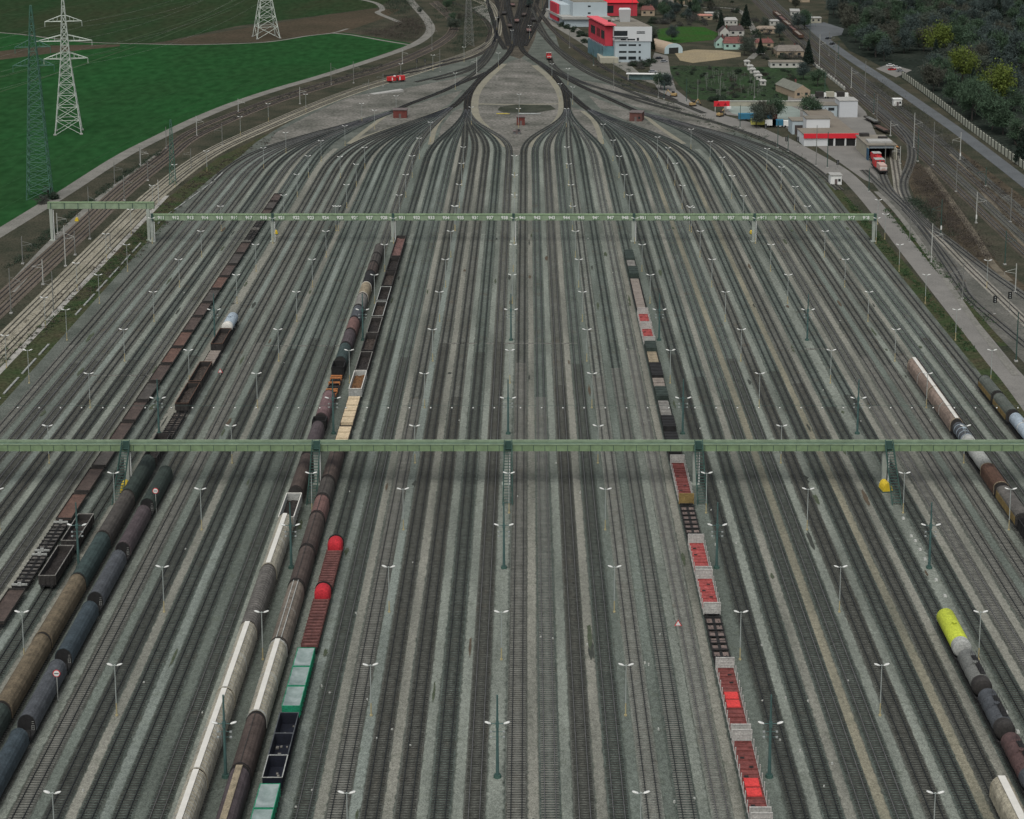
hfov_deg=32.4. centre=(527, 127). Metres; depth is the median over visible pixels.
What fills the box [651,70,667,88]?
bare tree
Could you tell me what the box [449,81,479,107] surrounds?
railway track
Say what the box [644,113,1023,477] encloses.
railway track
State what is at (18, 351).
ballast shoulder
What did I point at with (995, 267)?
dirt path
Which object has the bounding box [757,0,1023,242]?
railway track
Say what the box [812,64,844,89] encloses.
fence
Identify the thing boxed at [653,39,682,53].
barrel roof hall
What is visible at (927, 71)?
bare tree
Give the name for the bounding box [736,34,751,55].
bare tree
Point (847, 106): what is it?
flat roofed shed
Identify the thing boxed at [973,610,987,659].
lamp post
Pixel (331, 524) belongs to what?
path
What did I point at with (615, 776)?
railway track
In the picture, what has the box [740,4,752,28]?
conifer
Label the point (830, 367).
lamp post
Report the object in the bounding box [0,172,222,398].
cable trough
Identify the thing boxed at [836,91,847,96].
parked truck
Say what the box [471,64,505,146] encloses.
service path
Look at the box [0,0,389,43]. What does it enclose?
crop field
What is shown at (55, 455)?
path
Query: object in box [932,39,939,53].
conifer
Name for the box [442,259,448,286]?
lamp post
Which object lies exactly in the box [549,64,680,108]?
railway track
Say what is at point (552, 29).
railway track
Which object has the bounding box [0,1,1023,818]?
yard gravel
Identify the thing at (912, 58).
forest floor
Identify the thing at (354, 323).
covered wagon
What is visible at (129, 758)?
path
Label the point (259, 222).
flat wagon
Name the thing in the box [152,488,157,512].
warning sign
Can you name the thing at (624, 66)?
gravel patch
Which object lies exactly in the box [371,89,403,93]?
loading ramp
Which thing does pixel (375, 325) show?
open wagon
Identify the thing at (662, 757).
path
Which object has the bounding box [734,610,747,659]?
lamp post
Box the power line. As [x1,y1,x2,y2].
[0,0,259,87]
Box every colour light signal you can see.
[993,296,996,313]
[1008,292,1011,311]
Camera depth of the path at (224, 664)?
331.21 m
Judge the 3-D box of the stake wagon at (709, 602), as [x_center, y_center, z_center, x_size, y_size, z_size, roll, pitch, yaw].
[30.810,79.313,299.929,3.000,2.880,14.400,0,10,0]
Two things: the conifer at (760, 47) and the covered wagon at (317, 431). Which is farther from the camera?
the conifer at (760, 47)
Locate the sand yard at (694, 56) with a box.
[675,49,740,62]
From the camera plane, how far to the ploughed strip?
1016.86 m
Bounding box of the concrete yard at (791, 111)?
[724,106,799,119]
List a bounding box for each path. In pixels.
[0,29,346,44]
[0,140,373,818]
[0,141,363,750]
[0,145,307,569]
[0,145,315,599]
[0,145,323,651]
[0,147,295,534]
[0,148,285,502]
[0,148,337,692]
[0,149,266,439]
[0,149,274,473]
[29,140,381,818]
[64,137,394,818]
[99,137,402,818]
[133,136,411,818]
[167,136,419,818]
[201,133,438,818]
[244,141,442,818]
[278,138,452,818]
[313,137,460,818]
[334,33,408,44]
[346,115,387,143]
[348,135,470,818]
[354,107,446,141]
[363,0,398,21]
[382,134,481,818]
[416,134,493,818]
[428,115,446,143]
[451,144,505,818]
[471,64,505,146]
[477,103,559,104]
[485,153,518,818]
[527,147,539,818]
[528,65,563,146]
[539,133,573,818]
[550,133,607,818]
[562,134,642,818]
[572,136,676,818]
[580,137,711,818]
[581,111,603,143]
[590,140,745,818]
[602,135,787,818]
[615,137,822,818]
[624,138,857,818]
[632,138,891,818]
[641,139,925,818]
[644,116,685,143]
[652,141,960,818]
[662,142,994,818]
[674,144,1023,807]
[695,149,1023,743]
[706,143,1023,692]
[717,145,1023,642]
[725,145,1023,597]
[735,146,1023,557]
[747,148,912,358]
[758,149,1023,488]
[769,150,1023,458]
[923,167,1012,280]
[949,154,1023,246]
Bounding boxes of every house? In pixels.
[640,4,654,15]
[697,14,712,19]
[714,34,722,47]
[718,25,729,37]
[722,35,742,49]
[724,17,737,25]
[727,24,743,35]
[754,37,773,47]
[756,26,774,33]
[768,60,802,67]
[769,19,778,25]
[773,43,803,57]
[775,78,810,97]
[790,9,799,15]
[811,16,821,22]
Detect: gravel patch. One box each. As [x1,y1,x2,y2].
[267,72,482,148]
[359,90,461,137]
[439,108,461,141]
[473,5,490,21]
[478,58,557,154]
[541,11,663,83]
[571,107,597,138]
[582,80,737,131]
[588,95,674,139]
[872,182,1023,361]
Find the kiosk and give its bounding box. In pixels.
[714,101,730,108]
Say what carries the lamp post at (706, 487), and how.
on the yard gravel
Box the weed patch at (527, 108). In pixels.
[498,104,554,111]
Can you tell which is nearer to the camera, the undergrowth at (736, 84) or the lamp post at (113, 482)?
the lamp post at (113, 482)
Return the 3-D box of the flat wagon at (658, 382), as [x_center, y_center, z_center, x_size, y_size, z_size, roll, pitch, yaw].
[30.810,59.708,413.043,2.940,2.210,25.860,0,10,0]
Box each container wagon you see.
[250,783,280,818]
[262,712,298,791]
[282,648,314,719]
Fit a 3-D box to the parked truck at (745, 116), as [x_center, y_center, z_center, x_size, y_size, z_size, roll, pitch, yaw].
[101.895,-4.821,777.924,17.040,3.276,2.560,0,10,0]
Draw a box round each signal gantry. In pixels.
[0,440,1023,504]
[47,202,154,240]
[150,213,876,241]
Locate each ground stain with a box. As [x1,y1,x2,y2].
[169,649,177,665]
[297,519,302,529]
[432,682,434,699]
[469,637,471,654]
[587,625,591,650]
[588,642,593,659]
[681,553,685,565]
[806,530,814,549]
[812,494,819,504]
[861,489,869,505]
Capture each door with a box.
[669,47,677,53]
[795,125,802,133]
[828,139,832,145]
[835,138,844,145]
[846,138,854,145]
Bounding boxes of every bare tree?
[442,0,450,9]
[446,17,455,26]
[452,19,461,29]
[526,0,532,6]
[649,0,659,7]
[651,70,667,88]
[652,26,660,37]
[655,71,674,89]
[656,1,671,13]
[658,0,675,12]
[665,24,679,37]
[666,8,676,18]
[672,3,681,11]
[680,7,691,16]
[691,0,700,6]
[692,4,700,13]
[706,1,715,6]
[712,9,719,21]
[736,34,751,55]
[747,101,767,127]
[749,37,754,47]
[753,98,778,118]
[761,16,769,24]
[765,95,787,114]
[772,21,789,36]
[790,0,800,8]
[791,12,806,25]
[795,59,812,79]
[798,93,825,111]
[799,10,812,28]
[808,67,826,85]
[824,0,837,14]
[828,0,851,16]
[831,0,859,18]
[838,7,860,35]
[854,22,882,50]
[856,20,871,45]
[858,5,871,22]
[859,10,870,23]
[859,28,889,54]
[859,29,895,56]
[862,4,881,23]
[868,7,886,25]
[875,35,893,56]
[876,22,895,38]
[883,7,893,20]
[887,32,901,52]
[888,0,900,13]
[892,28,916,52]
[898,14,923,32]
[899,0,915,11]
[909,31,920,50]
[910,0,926,10]
[910,23,934,50]
[912,11,920,25]
[917,62,946,90]
[919,10,941,26]
[922,49,951,83]
[925,13,947,32]
[925,49,948,62]
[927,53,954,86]
[939,5,956,20]
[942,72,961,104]
[944,22,972,45]
[944,44,962,70]
[946,12,968,27]
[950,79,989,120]
[952,0,966,13]
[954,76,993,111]
[956,6,984,22]
[958,29,980,45]
[961,27,985,43]
[961,40,990,65]
[963,50,992,76]
[963,86,986,115]
[966,17,985,30]
[970,0,992,13]
[972,35,1002,72]
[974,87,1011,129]
[982,10,1005,25]
[984,7,999,14]
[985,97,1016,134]
[987,27,1013,58]
[988,0,1003,9]
[989,50,1023,75]
[992,20,1015,30]
[995,0,1008,12]
[996,65,1023,97]
[999,27,1023,62]
[1004,0,1015,15]
[1005,16,1023,32]
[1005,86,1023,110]
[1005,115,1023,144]
[1006,7,1019,17]
[1006,118,1023,139]
[1008,27,1023,63]
[1011,5,1023,19]
[1012,0,1022,15]
[1014,15,1023,34]
[1015,39,1023,63]
[1018,96,1023,120]
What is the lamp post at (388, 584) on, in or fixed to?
on the path at (363, 759)
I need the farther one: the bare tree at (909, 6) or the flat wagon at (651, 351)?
the bare tree at (909, 6)
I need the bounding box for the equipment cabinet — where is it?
[513,129,520,133]
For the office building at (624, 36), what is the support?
on the ground at (12, 242)
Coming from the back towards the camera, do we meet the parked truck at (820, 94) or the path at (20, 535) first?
the parked truck at (820, 94)
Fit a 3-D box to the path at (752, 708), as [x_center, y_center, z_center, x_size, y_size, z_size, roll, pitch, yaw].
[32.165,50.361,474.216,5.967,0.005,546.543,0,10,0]
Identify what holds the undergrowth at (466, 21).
on the ground at (12, 242)
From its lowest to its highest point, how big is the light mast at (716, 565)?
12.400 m
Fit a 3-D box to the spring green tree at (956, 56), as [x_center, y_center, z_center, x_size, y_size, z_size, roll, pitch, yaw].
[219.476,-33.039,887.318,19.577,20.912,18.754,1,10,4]
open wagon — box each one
[38,545,74,587]
[61,513,93,550]
[142,433,170,465]
[175,382,199,412]
[188,361,212,388]
[211,328,231,350]
[278,493,301,526]
[312,416,326,430]
[331,360,345,376]
[348,370,366,396]
[355,351,372,376]
[361,334,377,356]
[366,317,382,338]
[372,301,386,319]
[377,286,391,305]
[381,271,395,288]
[386,257,399,275]
[390,235,405,260]
[773,11,782,16]
[777,15,786,20]
[782,20,792,25]
[787,25,797,30]
[792,30,803,38]
[1017,518,1023,538]
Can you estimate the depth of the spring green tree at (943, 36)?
985.76 m
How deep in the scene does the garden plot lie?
890.03 m
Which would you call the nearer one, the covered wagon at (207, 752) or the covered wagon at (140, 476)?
the covered wagon at (207, 752)
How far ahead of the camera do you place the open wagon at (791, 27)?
1101.46 m
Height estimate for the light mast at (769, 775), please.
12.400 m
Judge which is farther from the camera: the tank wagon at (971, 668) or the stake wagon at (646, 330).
the stake wagon at (646, 330)
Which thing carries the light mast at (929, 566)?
on the yard gravel
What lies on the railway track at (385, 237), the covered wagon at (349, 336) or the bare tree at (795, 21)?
the covered wagon at (349, 336)
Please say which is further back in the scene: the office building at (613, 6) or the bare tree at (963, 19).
the office building at (613, 6)
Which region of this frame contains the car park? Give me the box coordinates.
[876,65,910,76]
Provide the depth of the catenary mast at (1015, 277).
495.60 m
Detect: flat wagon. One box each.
[0,588,24,626]
[11,552,46,587]
[34,520,67,554]
[56,493,87,522]
[74,467,103,493]
[91,451,115,467]
[109,421,133,439]
[122,401,146,422]
[135,382,159,401]
[148,364,171,382]
[160,347,182,364]
[162,412,185,439]
[172,331,192,347]
[182,316,202,331]
[192,302,211,316]
[202,289,219,302]
[204,350,221,366]
[211,276,228,289]
[219,264,235,276]
[227,253,243,265]
[235,242,250,253]
[242,228,258,242]
[251,220,265,229]
[261,209,271,212]
[264,201,277,209]
[270,193,282,200]
[325,375,342,397]
[335,426,351,454]
[340,396,360,426]
[624,249,638,278]
[629,278,646,309]
[644,341,659,365]
[649,362,668,401]
[657,401,676,432]
[664,432,682,460]
[680,505,700,539]
[704,616,730,663]
[863,116,880,122]
[873,124,889,131]
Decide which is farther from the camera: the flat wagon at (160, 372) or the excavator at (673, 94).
the excavator at (673, 94)
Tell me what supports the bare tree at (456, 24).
on the ground at (12, 242)
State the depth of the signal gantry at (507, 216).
554.29 m
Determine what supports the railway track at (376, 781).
on the yard gravel
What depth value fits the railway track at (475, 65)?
938.62 m
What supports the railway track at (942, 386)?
on the yard gravel
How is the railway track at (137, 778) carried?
on the yard gravel
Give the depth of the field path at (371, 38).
1067.28 m
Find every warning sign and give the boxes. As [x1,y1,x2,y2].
[53,670,59,698]
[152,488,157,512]
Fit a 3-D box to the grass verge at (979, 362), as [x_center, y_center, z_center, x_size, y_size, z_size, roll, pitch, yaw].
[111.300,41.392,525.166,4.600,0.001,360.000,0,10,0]
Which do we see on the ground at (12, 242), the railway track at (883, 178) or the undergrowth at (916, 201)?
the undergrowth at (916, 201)
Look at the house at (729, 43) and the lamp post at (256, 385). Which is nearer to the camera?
the lamp post at (256, 385)
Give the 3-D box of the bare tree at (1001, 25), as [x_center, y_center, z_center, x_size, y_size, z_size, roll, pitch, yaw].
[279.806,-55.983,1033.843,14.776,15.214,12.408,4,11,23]
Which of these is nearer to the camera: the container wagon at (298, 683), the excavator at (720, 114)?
the container wagon at (298, 683)
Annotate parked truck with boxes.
[738,113,776,120]
[751,118,768,126]
[765,119,778,127]
[772,119,787,127]
[815,91,825,98]
[825,91,836,98]
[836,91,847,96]
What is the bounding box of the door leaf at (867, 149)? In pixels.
[866,148,868,159]
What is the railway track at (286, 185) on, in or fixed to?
on the yard gravel
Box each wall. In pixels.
[718,100,803,105]
[902,71,1023,168]
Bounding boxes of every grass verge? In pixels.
[0,134,267,405]
[819,176,1023,417]
[893,217,1007,345]
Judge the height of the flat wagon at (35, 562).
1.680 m
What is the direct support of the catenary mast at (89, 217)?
on the ground at (12, 242)
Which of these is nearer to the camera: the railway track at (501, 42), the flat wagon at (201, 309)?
the flat wagon at (201, 309)
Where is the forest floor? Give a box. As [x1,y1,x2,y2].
[828,1,1023,152]
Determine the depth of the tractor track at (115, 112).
791.50 m
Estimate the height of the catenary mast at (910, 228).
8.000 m
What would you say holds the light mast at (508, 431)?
on the yard gravel
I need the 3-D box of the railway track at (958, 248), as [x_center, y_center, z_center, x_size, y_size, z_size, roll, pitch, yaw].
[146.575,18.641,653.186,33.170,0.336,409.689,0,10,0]
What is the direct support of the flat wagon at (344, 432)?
on the railway track at (412, 208)
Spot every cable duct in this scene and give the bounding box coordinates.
[90,375,151,375]
[263,345,339,345]
[450,343,570,343]
[787,348,830,349]
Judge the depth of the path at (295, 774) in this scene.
311.11 m
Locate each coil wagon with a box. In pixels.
[301,581,331,652]
[318,534,343,589]
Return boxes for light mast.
[67,502,85,566]
[150,379,165,432]
[207,294,219,336]
[211,695,236,778]
[281,502,299,568]
[325,379,340,434]
[356,294,368,340]
[485,695,509,778]
[494,502,512,568]
[500,379,515,434]
[505,294,516,340]
[653,294,665,340]
[675,379,690,434]
[708,502,726,568]
[758,695,782,778]
[802,294,813,340]
[851,379,865,434]
[921,502,940,568]
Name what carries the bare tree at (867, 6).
on the forest floor
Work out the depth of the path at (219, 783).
308.26 m
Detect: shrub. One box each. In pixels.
[33,197,46,204]
[44,192,57,199]
[646,58,657,62]
[659,17,670,23]
[687,12,701,21]
[712,95,723,100]
[748,28,762,37]
[762,26,770,34]
[780,49,797,59]
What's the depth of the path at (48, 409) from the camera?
458.81 m
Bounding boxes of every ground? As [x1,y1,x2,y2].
[0,0,1023,375]
[901,160,1023,290]
[957,148,1023,237]
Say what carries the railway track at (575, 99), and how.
on the yard gravel
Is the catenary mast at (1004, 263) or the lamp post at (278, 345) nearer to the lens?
the lamp post at (278, 345)
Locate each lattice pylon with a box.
[12,5,54,199]
[36,0,91,135]
[169,120,175,184]
[252,0,280,38]
[463,0,473,46]
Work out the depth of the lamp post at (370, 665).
261.67 m
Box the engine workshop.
[855,133,896,159]
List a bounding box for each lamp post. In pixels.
[14,610,28,654]
[23,349,31,382]
[44,790,60,818]
[84,372,93,407]
[107,472,118,503]
[107,663,121,715]
[119,328,127,361]
[155,565,168,612]
[194,487,205,529]
[252,372,261,407]
[254,610,268,659]
[273,328,281,361]
[292,291,299,321]
[305,472,316,510]
[338,790,355,818]
[344,349,353,382]
[363,663,377,715]
[370,274,377,303]
[381,244,387,271]
[382,565,394,612]
[397,487,408,529]
[419,372,428,407]
[428,328,436,361]
[435,291,443,321]
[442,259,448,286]
[447,230,452,256]
[494,610,508,659]
[508,274,515,303]
[572,230,578,256]
[578,291,586,321]
[599,487,611,529]
[608,565,621,612]
[618,663,633,715]
[632,790,649,818]
[666,349,675,382]
[701,472,712,512]
[722,291,729,321]
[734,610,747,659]
[755,372,764,407]
[777,424,786,462]
[802,487,813,529]
[826,349,835,382]
[834,565,847,612]
[874,663,889,715]
[891,328,900,361]
[899,472,909,512]
[922,372,932,407]
[926,790,944,818]
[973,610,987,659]
[1005,487,1016,529]
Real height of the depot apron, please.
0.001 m
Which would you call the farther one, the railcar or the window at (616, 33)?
the window at (616, 33)
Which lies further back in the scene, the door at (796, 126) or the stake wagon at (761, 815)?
the door at (796, 126)
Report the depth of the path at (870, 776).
315.27 m
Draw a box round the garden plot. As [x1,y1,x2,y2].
[670,65,829,99]
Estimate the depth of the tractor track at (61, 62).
958.83 m
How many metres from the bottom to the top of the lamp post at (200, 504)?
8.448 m
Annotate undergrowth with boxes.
[0,132,276,360]
[0,209,175,365]
[3,150,160,267]
[182,63,381,140]
[359,15,432,39]
[373,0,421,15]
[425,0,496,53]
[587,53,827,177]
[642,0,799,59]
[644,0,802,59]
[672,65,819,97]
[843,197,975,351]
[860,75,966,150]
[883,208,993,322]
[900,156,1006,264]
[904,193,960,239]
[964,158,1023,233]
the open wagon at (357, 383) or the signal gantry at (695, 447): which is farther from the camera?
the open wagon at (357, 383)
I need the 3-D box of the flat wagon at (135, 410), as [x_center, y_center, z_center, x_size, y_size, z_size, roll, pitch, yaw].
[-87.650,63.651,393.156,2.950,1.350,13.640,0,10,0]
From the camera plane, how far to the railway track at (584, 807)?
315.30 m
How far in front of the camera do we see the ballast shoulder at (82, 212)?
576.15 m
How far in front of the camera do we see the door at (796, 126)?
744.35 m
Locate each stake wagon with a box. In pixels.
[637,308,651,325]
[640,322,654,343]
[670,455,693,504]
[688,534,711,577]
[696,569,720,615]
[715,657,750,738]
[731,729,771,818]
[750,812,772,818]
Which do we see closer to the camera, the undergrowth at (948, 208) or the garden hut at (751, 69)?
the undergrowth at (948, 208)
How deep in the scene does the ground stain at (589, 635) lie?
287.75 m
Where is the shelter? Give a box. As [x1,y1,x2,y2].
[626,73,657,79]
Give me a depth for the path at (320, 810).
313.18 m
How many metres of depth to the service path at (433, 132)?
746.19 m
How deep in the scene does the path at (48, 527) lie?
395.68 m
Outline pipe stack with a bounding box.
[496,113,540,113]
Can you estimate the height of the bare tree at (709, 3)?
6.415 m
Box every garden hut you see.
[743,60,750,65]
[749,67,755,72]
[755,74,762,79]
[759,79,765,84]
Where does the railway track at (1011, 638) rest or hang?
on the yard gravel
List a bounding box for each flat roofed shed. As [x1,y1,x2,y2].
[788,117,802,133]
[803,115,830,127]
[817,102,837,115]
[835,97,858,116]
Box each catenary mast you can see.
[8,269,19,313]
[21,236,29,263]
[32,261,44,284]
[42,271,54,312]
[63,225,74,266]
[87,187,97,238]
[123,175,128,200]
[908,217,920,241]
[913,116,922,147]
[916,130,924,161]
[930,223,942,261]
[932,122,942,164]
[933,199,942,233]
[952,264,963,298]
[955,159,964,191]
[975,192,986,222]
[1002,192,1011,221]
[1003,230,1016,264]
[1005,263,1016,291]
[1014,312,1023,361]
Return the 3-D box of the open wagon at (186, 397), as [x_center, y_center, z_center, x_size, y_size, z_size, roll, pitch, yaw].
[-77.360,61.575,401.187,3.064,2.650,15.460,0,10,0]
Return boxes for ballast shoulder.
[0,196,168,373]
[12,152,159,291]
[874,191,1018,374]
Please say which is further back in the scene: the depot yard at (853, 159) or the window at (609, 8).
the window at (609, 8)
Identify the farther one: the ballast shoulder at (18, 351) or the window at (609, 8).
the window at (609, 8)
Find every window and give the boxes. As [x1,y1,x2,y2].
[591,25,594,33]
[607,6,613,12]
[614,31,627,35]
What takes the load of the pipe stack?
on the gravel patch at (508, 82)
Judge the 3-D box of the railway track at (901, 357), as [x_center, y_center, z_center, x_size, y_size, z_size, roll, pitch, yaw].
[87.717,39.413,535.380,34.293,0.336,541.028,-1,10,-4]
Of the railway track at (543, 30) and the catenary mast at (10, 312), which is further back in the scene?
the railway track at (543, 30)
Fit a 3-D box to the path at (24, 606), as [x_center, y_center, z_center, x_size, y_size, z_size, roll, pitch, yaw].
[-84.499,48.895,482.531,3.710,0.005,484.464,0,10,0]
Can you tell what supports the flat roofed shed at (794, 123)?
on the ground at (12, 242)
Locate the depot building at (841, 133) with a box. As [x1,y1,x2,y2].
[797,109,858,145]
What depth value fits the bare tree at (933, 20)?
1054.06 m
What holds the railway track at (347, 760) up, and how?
on the yard gravel
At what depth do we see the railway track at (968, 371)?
501.60 m
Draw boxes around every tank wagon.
[221,312,237,332]
[936,608,971,662]
[952,422,974,452]
[957,649,991,701]
[966,451,991,473]
[978,688,1014,745]
[1000,732,1023,794]
[1009,413,1023,439]
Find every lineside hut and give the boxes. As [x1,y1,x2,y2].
[393,108,407,117]
[516,115,525,124]
[629,110,644,121]
[828,172,842,184]
[892,98,902,105]
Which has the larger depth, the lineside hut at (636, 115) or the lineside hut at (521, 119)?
the lineside hut at (636, 115)
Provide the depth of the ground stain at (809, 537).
326.46 m
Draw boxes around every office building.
[546,0,609,26]
[587,8,651,62]
[604,0,638,15]
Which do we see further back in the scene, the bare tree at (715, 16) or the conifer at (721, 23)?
the bare tree at (715, 16)
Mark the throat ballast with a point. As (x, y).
(517, 53)
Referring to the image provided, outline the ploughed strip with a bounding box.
[0,44,119,59]
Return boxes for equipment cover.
[878,479,892,492]
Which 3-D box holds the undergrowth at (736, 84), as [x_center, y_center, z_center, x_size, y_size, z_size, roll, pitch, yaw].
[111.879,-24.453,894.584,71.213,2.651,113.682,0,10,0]
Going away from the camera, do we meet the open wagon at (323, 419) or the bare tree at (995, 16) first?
the open wagon at (323, 419)
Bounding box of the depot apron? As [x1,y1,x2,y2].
[650,53,832,173]
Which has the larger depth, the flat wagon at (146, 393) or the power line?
the power line
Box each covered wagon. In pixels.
[0,633,50,718]
[0,703,10,738]
[0,728,28,797]
[17,659,66,739]
[35,574,85,648]
[54,601,98,670]
[70,532,110,587]
[87,550,126,612]
[96,490,134,544]
[115,505,150,560]
[122,454,155,502]
[140,465,172,515]
[172,769,207,818]
[187,688,234,787]
[216,621,256,705]
[216,765,250,818]
[230,712,265,781]
[240,564,276,637]
[247,638,287,727]
[260,513,293,578]
[270,580,304,651]
[288,452,313,499]
[288,544,314,593]
[299,511,324,558]
[301,420,324,454]
[311,494,329,521]
[315,390,335,423]
[315,476,334,504]
[321,451,344,488]
[335,342,350,367]
[341,328,355,351]
[346,316,359,336]
[349,305,363,324]
[354,293,367,312]
[357,281,371,300]
[362,270,375,287]
[366,261,378,275]
[369,252,380,266]
[373,243,383,260]
[907,357,935,398]
[928,386,962,432]
[978,375,1002,403]
[980,463,1008,495]
[989,775,1023,818]
[992,392,1018,423]
[995,485,1023,527]
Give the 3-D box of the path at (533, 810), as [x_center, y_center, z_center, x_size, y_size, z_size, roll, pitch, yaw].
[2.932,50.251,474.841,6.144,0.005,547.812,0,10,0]
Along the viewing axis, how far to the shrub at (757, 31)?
1070.26 m
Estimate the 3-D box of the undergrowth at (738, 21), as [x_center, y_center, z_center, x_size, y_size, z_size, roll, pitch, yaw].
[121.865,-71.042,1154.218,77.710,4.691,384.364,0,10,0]
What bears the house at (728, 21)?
on the ground at (12, 242)
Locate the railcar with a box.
[387,75,404,81]
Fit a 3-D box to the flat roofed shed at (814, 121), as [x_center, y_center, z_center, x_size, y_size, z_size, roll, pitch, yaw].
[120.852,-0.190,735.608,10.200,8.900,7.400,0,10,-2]
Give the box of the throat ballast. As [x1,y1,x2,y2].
[490,0,545,58]
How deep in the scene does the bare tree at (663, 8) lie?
1166.05 m
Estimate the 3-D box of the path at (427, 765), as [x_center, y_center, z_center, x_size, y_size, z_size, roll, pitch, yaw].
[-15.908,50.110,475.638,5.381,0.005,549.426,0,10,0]
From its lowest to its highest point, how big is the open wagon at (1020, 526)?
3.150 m
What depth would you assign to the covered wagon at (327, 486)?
342.75 m
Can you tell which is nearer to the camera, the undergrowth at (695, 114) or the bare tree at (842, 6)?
the undergrowth at (695, 114)
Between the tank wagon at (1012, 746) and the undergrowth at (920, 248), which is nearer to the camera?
the tank wagon at (1012, 746)
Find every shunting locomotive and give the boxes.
[546,52,551,59]
[869,151,881,159]
[871,157,887,172]
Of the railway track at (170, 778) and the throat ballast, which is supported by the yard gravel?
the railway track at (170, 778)
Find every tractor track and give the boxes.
[0,46,135,91]
[0,53,356,187]
[0,58,351,208]
[0,64,277,163]
[1,57,271,141]
[3,49,119,76]
[25,1,183,35]
[89,3,237,31]
[128,0,234,39]
[154,9,231,40]
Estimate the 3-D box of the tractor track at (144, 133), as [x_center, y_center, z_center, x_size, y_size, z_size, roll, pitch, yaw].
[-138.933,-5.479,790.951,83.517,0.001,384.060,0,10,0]
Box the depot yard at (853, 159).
[724,94,881,182]
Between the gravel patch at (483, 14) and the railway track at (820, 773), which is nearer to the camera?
the railway track at (820, 773)
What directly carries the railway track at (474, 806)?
on the yard gravel
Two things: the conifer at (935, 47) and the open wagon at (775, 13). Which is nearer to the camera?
the conifer at (935, 47)
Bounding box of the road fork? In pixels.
[812,22,843,39]
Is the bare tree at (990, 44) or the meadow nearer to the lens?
the bare tree at (990, 44)
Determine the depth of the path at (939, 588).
367.33 m
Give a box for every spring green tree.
[916,19,955,47]
[943,42,982,81]
[976,58,1022,96]
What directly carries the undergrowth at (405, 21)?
on the ground at (12, 242)
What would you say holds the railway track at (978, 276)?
on the ground at (12, 242)
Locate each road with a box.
[0,0,434,237]
[683,5,758,58]
[774,137,1023,410]
[805,24,1023,187]
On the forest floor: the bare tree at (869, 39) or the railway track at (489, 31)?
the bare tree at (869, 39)
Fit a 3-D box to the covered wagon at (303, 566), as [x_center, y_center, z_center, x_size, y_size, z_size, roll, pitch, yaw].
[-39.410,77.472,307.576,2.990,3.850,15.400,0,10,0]
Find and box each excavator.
[665,90,676,96]
[689,99,700,106]
[716,109,725,116]
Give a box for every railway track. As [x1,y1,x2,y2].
[0,0,496,347]
[0,0,501,364]
[0,1,458,318]
[0,3,452,303]
[0,107,450,747]
[0,108,448,807]
[0,112,386,522]
[0,112,388,636]
[0,112,389,437]
[0,112,390,556]
[0,112,391,682]
[0,113,385,594]
[0,113,386,463]
[0,114,383,491]
[7,107,447,818]
[41,108,449,818]
[76,107,451,818]
[110,107,450,818]
[145,108,449,818]
[198,107,453,818]
[241,110,464,818]
[275,111,467,818]
[291,109,468,818]
[325,110,468,818]
[359,110,478,818]
[383,0,503,76]
[389,71,492,112]
[394,113,489,818]
[400,2,492,72]
[414,36,494,81]
[428,110,501,818]
[433,49,491,79]
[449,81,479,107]
[453,37,498,84]
[463,0,515,110]
[463,109,512,818]
[485,0,507,48]
[494,0,510,45]
[503,0,516,45]
[505,0,515,45]
[505,109,565,818]
[508,0,523,44]
[512,0,526,45]
[516,0,570,109]
[517,0,533,45]
[522,0,539,44]
[523,0,547,45]
[530,8,705,113]
[531,111,567,818]
[533,3,672,100]
[533,21,659,102]
[535,61,636,109]
[542,14,676,99]
[543,109,595,818]
[547,57,843,189]
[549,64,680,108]
[554,109,630,818]
[559,85,590,109]
[565,113,664,818]
[567,109,733,818]
[567,110,699,818]
[567,110,747,818]
[586,109,810,818]
[587,110,879,818]
[588,110,844,818]
[589,110,913,818]
[590,110,999,818]
[591,109,948,818]
[593,110,982,818]
[593,110,1023,805]
[644,112,1023,505]
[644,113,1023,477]
[644,113,1023,674]
[644,115,1023,728]
[645,114,1023,626]
[646,113,1023,544]
[646,113,1023,583]
[652,114,1023,439]
[751,0,1023,257]
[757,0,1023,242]
[764,0,1023,230]
[770,0,1023,217]
[856,93,1023,300]
[860,170,1023,349]
[876,169,914,211]
[889,154,1023,325]
[899,209,976,299]
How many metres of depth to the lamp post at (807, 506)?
330.19 m
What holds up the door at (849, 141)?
in the depot building at (841, 133)
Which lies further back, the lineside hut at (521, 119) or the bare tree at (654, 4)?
the bare tree at (654, 4)
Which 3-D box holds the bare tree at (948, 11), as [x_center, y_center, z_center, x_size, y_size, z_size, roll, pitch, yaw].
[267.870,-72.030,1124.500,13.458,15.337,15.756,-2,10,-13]
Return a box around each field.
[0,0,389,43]
[0,33,410,226]
[166,9,399,43]
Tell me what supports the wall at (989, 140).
on the ground at (12, 242)
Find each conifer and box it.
[651,34,654,50]
[687,0,692,12]
[715,12,724,30]
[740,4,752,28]
[756,37,763,54]
[803,39,814,66]
[852,6,858,28]
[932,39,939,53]
[970,67,975,79]
[994,0,1002,14]
[1012,127,1023,161]
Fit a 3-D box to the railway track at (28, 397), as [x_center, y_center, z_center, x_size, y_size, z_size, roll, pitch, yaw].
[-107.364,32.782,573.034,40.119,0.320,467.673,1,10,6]
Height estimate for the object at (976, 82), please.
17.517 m
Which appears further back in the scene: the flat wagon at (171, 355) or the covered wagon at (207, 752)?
the flat wagon at (171, 355)
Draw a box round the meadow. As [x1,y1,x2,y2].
[657,26,717,42]

